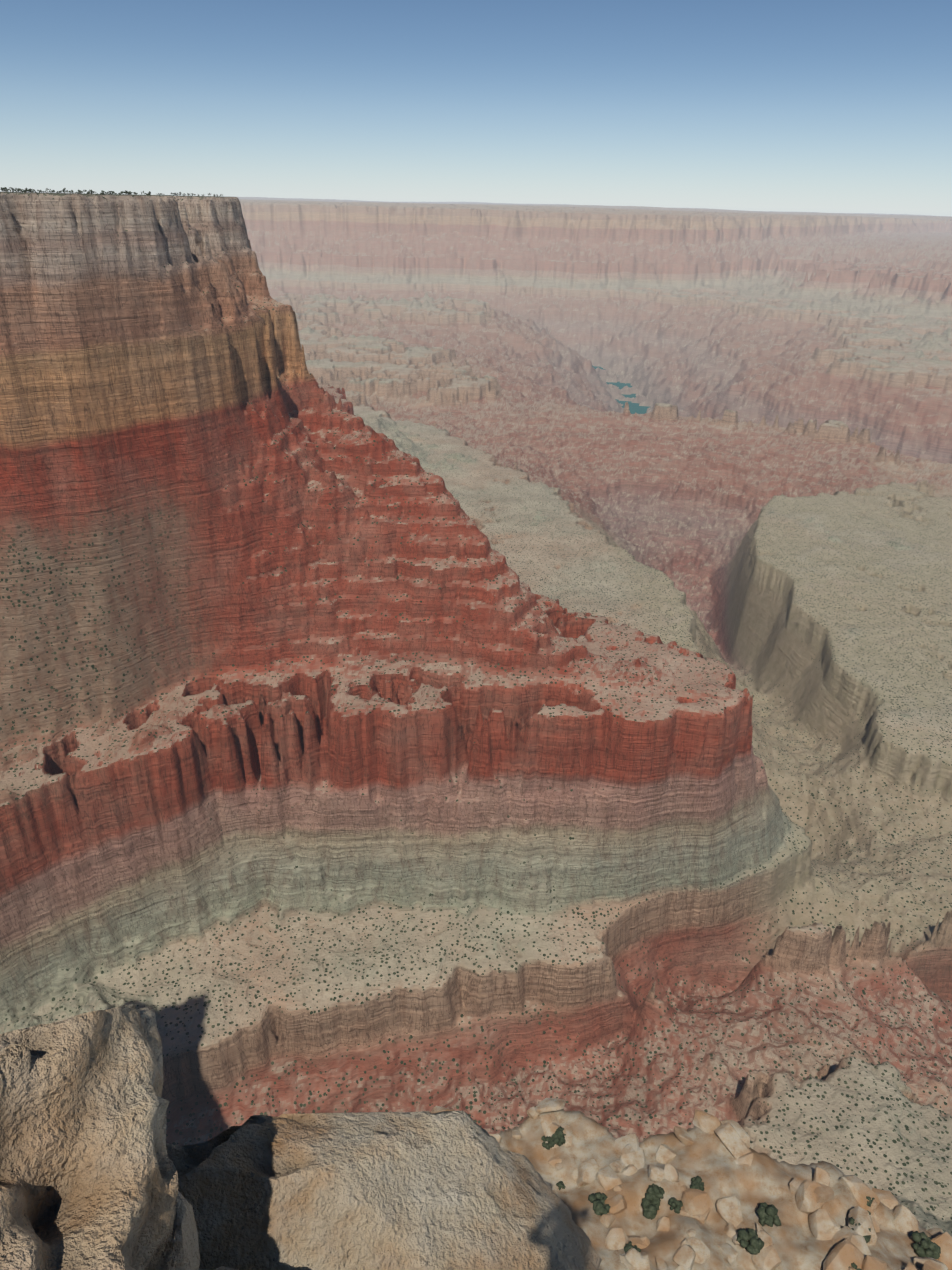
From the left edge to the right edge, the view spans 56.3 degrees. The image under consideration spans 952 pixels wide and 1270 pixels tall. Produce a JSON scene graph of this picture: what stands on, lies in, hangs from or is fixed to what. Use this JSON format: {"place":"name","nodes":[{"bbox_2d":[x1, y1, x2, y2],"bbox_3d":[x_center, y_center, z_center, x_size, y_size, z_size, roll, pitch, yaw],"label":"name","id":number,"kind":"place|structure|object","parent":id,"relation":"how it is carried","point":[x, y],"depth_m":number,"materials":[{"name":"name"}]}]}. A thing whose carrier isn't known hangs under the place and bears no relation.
{"place":"outdoors","nodes":[
{"label":"outdoors","id":0,"kind":"place"},
{"bbox_2d":[0,192,951,1269],"bbox_3d":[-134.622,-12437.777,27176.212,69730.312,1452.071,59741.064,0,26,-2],"label":"canyon ground","id":1,"kind":"structure","parent":0,"point":[486,666],"depth_m":1220.55,"materials":[{"name":"stone"}]},
{"bbox_2d":[0,1004,178,1269],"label":"rock outcrop","id":2,"kind":"object","parent":1,"relation":"on","point":[88,1176],"depth_m":4.96,"materials":[{"name":"stone"}]},
{"bbox_2d":[0,187,222,196],"bbox_3d":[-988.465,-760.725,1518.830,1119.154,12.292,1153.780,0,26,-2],"label":"trees","id":3,"kind":"object","parent":1,"relation":"on","point":[5,189],"depth_m":1183.17,"materials":[{"name":"green plant"}]},
{"bbox_2d":[160,1113,235,1269],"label":"rim outcrop rocks","id":4,"kind":"object","parent":1,"relation":"on","point":[185,1254],"depth_m":5.78,"materials":[{"name":"stone"}]},
{"bbox_2d":[166,1111,601,1269],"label":"outcrop crag","id":5,"kind":"structure","parent":1,"relation":"on","point":[446,1190],"depth_m":7.29,"materials":[{"name":"stone"}]},
{"bbox_2d":[431,1098,951,1269],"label":"rocks","id":6,"kind":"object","parent":1,"relation":"on","point":[814,1195],"depth_m":100.57,"materials":[{"name":"beige stone"}]},
{"bbox_2d":[541,1126,940,1269],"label":"ledge scrub","id":7,"kind":"object","parent":1,"relation":"on","point":[927,1247],"depth_m":99.79,"materials":[{"name":"green plant"}]},
{"bbox_2d":[0,0,951,216],"label":"sky","id":8,"kind":"structure","parent":0,"point":[823,106],"materials":[{"name":"blue"}]}
]}

